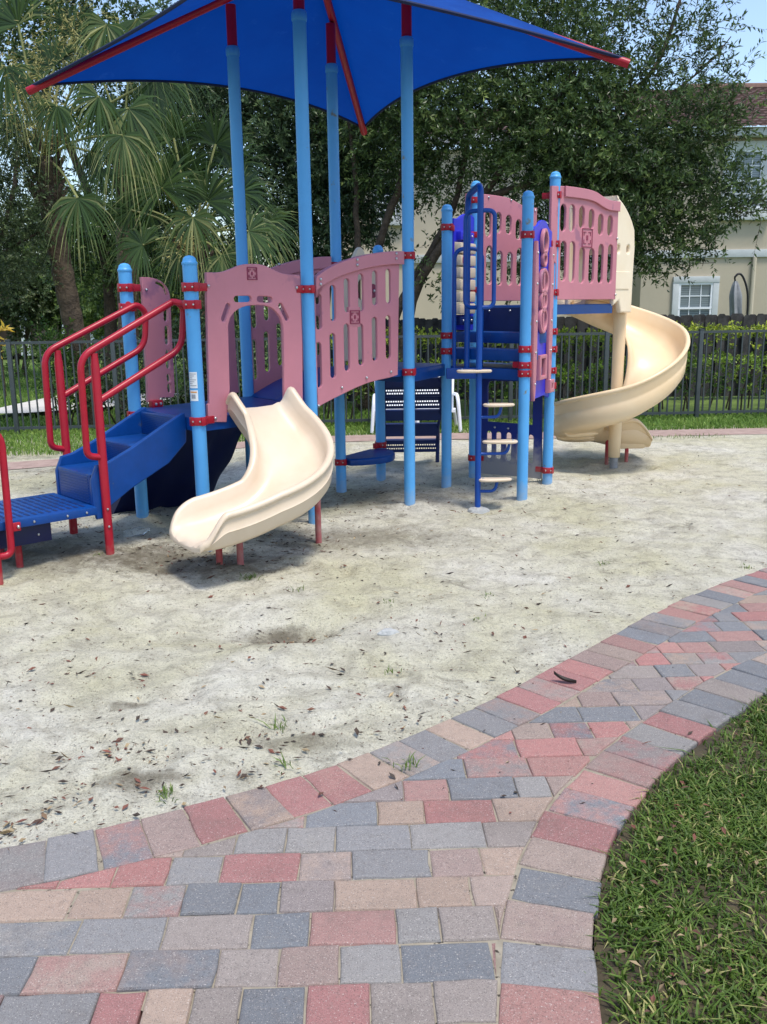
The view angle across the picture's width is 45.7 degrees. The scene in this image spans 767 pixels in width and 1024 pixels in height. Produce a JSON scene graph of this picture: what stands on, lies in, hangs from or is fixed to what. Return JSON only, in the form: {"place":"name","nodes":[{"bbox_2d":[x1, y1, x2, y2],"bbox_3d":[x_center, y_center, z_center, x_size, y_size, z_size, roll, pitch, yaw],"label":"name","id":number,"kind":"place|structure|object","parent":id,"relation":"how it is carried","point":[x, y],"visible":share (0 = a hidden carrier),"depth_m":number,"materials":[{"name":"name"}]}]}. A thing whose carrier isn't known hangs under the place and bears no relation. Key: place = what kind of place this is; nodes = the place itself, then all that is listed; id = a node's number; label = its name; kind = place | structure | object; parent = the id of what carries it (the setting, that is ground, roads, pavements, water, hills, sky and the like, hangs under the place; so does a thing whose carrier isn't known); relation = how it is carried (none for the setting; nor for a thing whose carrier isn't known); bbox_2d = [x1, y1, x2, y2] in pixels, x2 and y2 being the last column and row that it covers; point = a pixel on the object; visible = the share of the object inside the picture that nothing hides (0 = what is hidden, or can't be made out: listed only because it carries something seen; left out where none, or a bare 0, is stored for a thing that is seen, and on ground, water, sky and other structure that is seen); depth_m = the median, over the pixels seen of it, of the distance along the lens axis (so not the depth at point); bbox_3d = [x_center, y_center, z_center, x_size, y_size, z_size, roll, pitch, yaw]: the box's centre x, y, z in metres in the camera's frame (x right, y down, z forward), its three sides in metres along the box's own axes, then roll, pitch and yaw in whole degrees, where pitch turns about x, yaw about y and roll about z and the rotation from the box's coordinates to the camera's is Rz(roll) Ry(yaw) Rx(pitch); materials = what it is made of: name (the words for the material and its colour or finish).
{"place":"outdoors","nodes":[
{"label":"outdoors","id":0,"kind":"place"},
{"bbox_2d":[0,393,184,412],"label":"sidewalk","id":1,"kind":"structure","parent":0,"point":[33,406],"depth_m":15.62,"materials":[{"name":"concrete"}]},
{"bbox_2d":[0,425,766,950],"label":"sand","id":2,"kind":"structure","parent":0,"point":[122,615],"depth_m":4.84,"materials":[{"name":"beige sand"}]},
{"bbox_2d":[123,526,149,537],"bbox_3d":[-1.660,0.135,6.127,0.176,0.066,0.064,-11,16,-38],"label":"plastic bottle","id":3,"kind":"object","parent":2,"relation":"on","point":[137,531],"visible":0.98,"depth_m":6.09,"materials":[{"name":"clear plastic"}]},
{"bbox_2d":[157,782,177,803],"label":"weed tuft","id":4,"kind":"object","parent":2,"relation":"on","point":[167,791],"visible":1,"depth_m":3.02,"materials":[{"name":"green plant"}]},
{"bbox_2d":[239,572,265,579],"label":"weed tuft","id":5,"kind":"object","parent":2,"relation":"on","point":[250,575],"visible":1,"depth_m":5.38,"materials":[{"name":"green plant"}]},
{"bbox_2d":[249,714,287,732],"bbox_3d":[-0.438,0.806,3.522,0.187,0.039,0.089,6,14,27],"label":"weed tuft","id":6,"kind":"object","parent":2,"relation":"on","point":[275,726],"visible":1,"depth_m":3.50,"materials":[{"name":"green plant"}]},
{"bbox_2d":[272,750,297,773],"bbox_3d":[-0.359,0.880,3.186,0.111,0.031,0.114,8,15,33],"label":"weed tuft","id":7,"kind":"object","parent":2,"relation":"on","point":[284,762],"visible":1,"depth_m":3.20,"materials":[{"name":"green plant"}]},
{"bbox_2d":[0,541,643,834],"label":"broad fallen leaves","id":8,"kind":"object","parent":2,"relation":"on","point":[44,815],"visible":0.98,"depth_m":3.31,"materials":[{"name":"brown plant"}]},
{"bbox_2d":[0,0,689,584],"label":"playground set","id":9,"kind":"object","parent":2,"relation":"on","point":[360,64],"visible":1,"depth_m":6.88,"materials":[{"name":"blue paint"}]},
{"bbox_2d":[0,329,766,434],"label":"metal fence","id":10,"kind":"object","parent":2,"relation":"on","point":[509,416],"visible":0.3,"depth_m":12.31,"materials":[{"name":"brown metal"}]},
{"bbox_2d":[0,455,766,849],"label":"fallen leaves","id":11,"kind":"object","parent":2,"relation":"on","point":[312,639],"visible":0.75,"depth_m":4.01,"materials":[{"name":"brown plant"}]},
{"bbox_2d":[377,628,398,635],"bbox_3d":[0.023,0.587,4.433,0.107,0.040,0.064,-7,14,-26],"label":"white stone","id":12,"kind":"object","parent":2,"relation":"on","point":[387,631],"visible":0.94,"depth_m":4.42,"materials":[{"name":"white stone"}]},
{"bbox_2d":[653,433,729,438],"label":"weed tuft","id":13,"kind":"object","parent":2,"relation":"on","point":[688,435],"visible":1,"depth_m":10.76,"materials":[{"name":"green plant"}]},
{"bbox_2d":[0,568,766,1023],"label":"path","id":14,"kind":"structure","parent":0,"point":[378,852],"depth_m":2.60,"materials":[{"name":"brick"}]},
{"bbox_2d":[382,751,423,770],"bbox_3d":[0.070,0.872,3.180,0.165,0.031,0.122,-1,13,0],"label":"weed tuft","id":15,"kind":"object","parent":14,"relation":"on","point":[409,766],"visible":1,"depth_m":3.18,"materials":[{"name":"green plant"}]},
{"bbox_2d":[554,671,576,682],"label":"curled leaf","id":16,"kind":"object","parent":14,"relation":"on","point":[563,678],"visible":1,"depth_m":3.86,"materials":[{"name":"plant"}]},
{"bbox_2d":[0,409,766,455],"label":"verge grass","id":17,"kind":"structure","parent":0,"point":[703,420],"depth_m":11.87,"materials":[{"name":"green plant"}]},
{"bbox_2d":[370,381,418,432],"bbox_3d":[0.143,-1.443,11.787,0.636,0.775,0.694,-1,13,0],"label":"garden chair","id":18,"kind":"object","parent":17,"relation":"on","point":[372,416],"visible":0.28,"depth_m":11.52,"materials":[{"name":"white plastic"}]},
{"bbox_2d":[415,379,461,431],"bbox_3d":[0.678,-1.457,11.816,0.636,0.775,0.694,-1,13,0],"label":"garden chair","id":19,"kind":"object","parent":17,"relation":"on","point":[459,423],"visible":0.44,"depth_m":12.00,"materials":[{"name":"white plastic"}]},
{"bbox_2d":[0,311,766,434],"bbox_3d":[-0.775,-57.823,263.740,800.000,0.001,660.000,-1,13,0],"label":"ground","id":20,"kind":"structure","parent":0,"point":[678,405],"depth_m":15.85,"materials":[{"name":"green plant"}]},
{"bbox_2d":[0,320,13,395],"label":"yellow plant","id":21,"kind":"object","parent":20,"relation":"on","point":[5,328],"visible":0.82,"depth_m":17.67,"materials":[{"name":"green plant"}]},
{"bbox_2d":[0,340,52,384],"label":"hedge","id":22,"kind":"object","parent":20,"relation":"on","point":[19,348],"visible":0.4,"depth_m":20.88,"materials":[{"name":"green plant"}]},
{"bbox_2d":[0,100,70,323],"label":"leaved tree","id":23,"kind":"object","parent":20,"relation":"on","point":[14,223],"visible":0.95,"depth_m":12.13,"materials":[{"name":"green plant"}]},
{"bbox_2d":[0,182,91,377],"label":"crape myrtle","id":24,"kind":"object","parent":20,"relation":"on","point":[5,312],"visible":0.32,"depth_m":23.01,"materials":[{"name":"green plant"}]},
{"bbox_2d":[21,313,104,425],"bbox_3d":[-4.527,-1.962,12.848,1.251,1.671,1.083,-1,13,0],"label":"bush","id":25,"kind":"object","parent":20,"relation":"on","point":[72,400],"visible":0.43,"depth_m":12.80,"materials":[{"name":"green plant"}]},
{"bbox_2d":[18,178,113,373],"bbox_3d":[-8.155,-6.311,24.252,4.477,5.226,3.590,-1,13,0],"label":"crape myrtle","id":26,"kind":"object","parent":20,"relation":"on","point":[58,329],"visible":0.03,"depth_m":23.82,"materials":[{"name":"plant"}]},
{"bbox_2d":[0,294,185,355],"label":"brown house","id":27,"kind":"structure","parent":20,"relation":"on","point":[3,334],"depth_m":33.33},
{"bbox_2d":[32,306,58,353],"bbox_3d":[-12.170,-6.848,33.242,1.246,2.145,0.060,-1,13,0],"label":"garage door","id":28,"kind":"structure","parent":27,"relation":"in","point":[44,331],"depth_m":33.28,"materials":[{"name":"grey"}]},
{"bbox_2d":[0,0,200,424],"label":"sabal palm","id":29,"kind":"object","parent":20,"relation":"on","point":[48,58],"visible":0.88,"depth_m":12.07,"materials":[{"name":"green plant"}]},
{"bbox_2d":[0,0,252,390],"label":"laurel tree","id":30,"kind":"object","parent":20,"relation":"on","point":[109,292],"visible":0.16,"depth_m":17.79,"materials":[{"name":"green plant"}]},
{"bbox_2d":[79,328,189,423],"bbox_3d":[-3.544,-1.945,13.104,1.778,1.507,1.245,-1,13,0],"label":"bush","id":31,"kind":"object","parent":20,"relation":"on","point":[110,379],"visible":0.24,"depth_m":13.07,"materials":[{"name":"green plant"}]},
{"bbox_2d":[56,44,213,408],"bbox_3d":[-3.838,-4.571,14.826,2.589,5.944,0.643,-1,13,0],"label":"sabal palm","id":32,"kind":"object","parent":20,"relation":"on","point":[135,293],"visible":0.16,"depth_m":14.47,"materials":[{"name":"green plant"}]},
{"bbox_2d":[50,205,280,374],"bbox_3d":[-5.300,-5.516,22.221,5.933,4.600,3.630,-1,13,0],"label":"crape myrtle","id":33,"kind":"object","parent":20,"relation":"on","point":[88,316],"visible":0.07,"depth_m":21.96,"materials":[{"name":"green plant"}]},
{"bbox_2d":[91,98,299,401],"bbox_3d":[-2.699,-3.614,13.317,3.170,4.706,1.406,-1,13,0],"label":"sabal palm","id":34,"kind":"object","parent":20,"relation":"on","point":[191,241],"visible":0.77,"depth_m":13.03,"materials":[{"name":"green plant"}]},
{"bbox_2d":[140,296,332,405],"bbox_3d":[-2.210,-2.391,13.639,2.935,2.276,1.896,-1,13,0],"label":"bush","id":35,"kind":"object","parent":20,"relation":"on","point":[175,333],"visible":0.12,"depth_m":13.41,"materials":[{"name":"green plant"}]},
{"bbox_2d":[114,0,421,354],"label":"evergreen tree","id":36,"kind":"object","parent":20,"relation":"on","point":[271,121],"visible":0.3,"depth_m":14.99,"materials":[{"name":"green plant"}]},
{"bbox_2d":[239,318,766,419],"bbox_3d":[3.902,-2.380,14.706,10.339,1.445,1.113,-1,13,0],"label":"hedge","id":37,"kind":"object","parent":20,"relation":"on","point":[602,337],"visible":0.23,"depth_m":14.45,"materials":[{"name":"green plant"}]},
{"bbox_2d":[279,0,766,410],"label":"oak tree","id":38,"kind":"object","parent":20,"relation":"on","point":[530,128],"visible":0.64,"depth_m":12.68,"materials":[{"name":"green plant"}]},
{"bbox_2d":[328,313,766,401],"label":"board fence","id":39,"kind":"object","parent":20,"relation":"on","point":[583,327],"visible":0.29,"depth_m":16.26,"materials":[{"name":"black metal"}]},
{"bbox_2d":[729,273,748,316],"bbox_3d":[7.241,-3.800,18.664,0.389,2.136,0.262,-7,14,-26],"label":"patio umbrella","id":40,"kind":"object","parent":20,"relation":"on","point":[735,299],"visible":0.73,"depth_m":18.45,"materials":[{"name":"grey fabric"}]},
{"bbox_2d":[0,0,766,308],"label":"sky","id":41,"kind":"structure","parent":0,"point":[756,15],"materials":[{"name":"blue"}]},
{"bbox_2d":[7,428,766,469],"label":"back path","id":42,"kind":"structure","parent":0,"point":[54,462],"depth_m":11.15,"materials":[{"name":"beige concrete"}]},
{"bbox_2d":[317,83,766,319],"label":"beige house","id":43,"kind":"structure","parent":0,"point":[705,293],"depth_m":21.41,"materials":[{"name":"paint"}]},
{"bbox_2d":[374,189,401,225],"bbox_3d":[0.106,-7.591,22.408,0.817,1.039,0.140,-1,13,0],"label":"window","id":44,"kind":"structure","parent":43,"relation":"in","point":[395,223],"depth_m":22.45,"materials":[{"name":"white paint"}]},
{"bbox_2d":[539,201,563,223],"bbox_3d":[4.395,-7.643,22.441,1.112,1.294,0.078,-1,13,0],"label":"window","id":45,"kind":"structure","parent":43,"relation":"in","point":[543,201],"depth_m":22.48,"materials":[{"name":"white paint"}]},
{"bbox_2d":[671,276,719,316],"bbox_3d":[7.326,-4.822,21.447,1.081,1.408,0.078,-1,13,0],"label":"window","id":46,"kind":"structure","parent":43,"relation":"in","point":[699,297],"depth_m":21.40,"materials":[{"name":"white paint"}]},
{"bbox_2d":[717,141,766,220],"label":"window","id":47,"kind":"structure","parent":43,"relation":"in","point":[759,144],"depth_m":20.76,"materials":[{"name":"white paint"}]},
{"bbox_2d":[584,688,766,1023],"bbox_3d":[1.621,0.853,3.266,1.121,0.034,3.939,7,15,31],"label":"lawn grass","id":48,"kind":"structure","parent":0,"point":[756,844],"depth_m":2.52,"materials":[{"name":"green plant"}]},
{"bbox_2d":[611,704,766,1011],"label":"lawn leaves","id":49,"kind":"object","parent":48,"relation":"on","point":[682,982],"visible":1,"depth_m":2.50,"materials":[{"name":"brown plant"}]}
]}

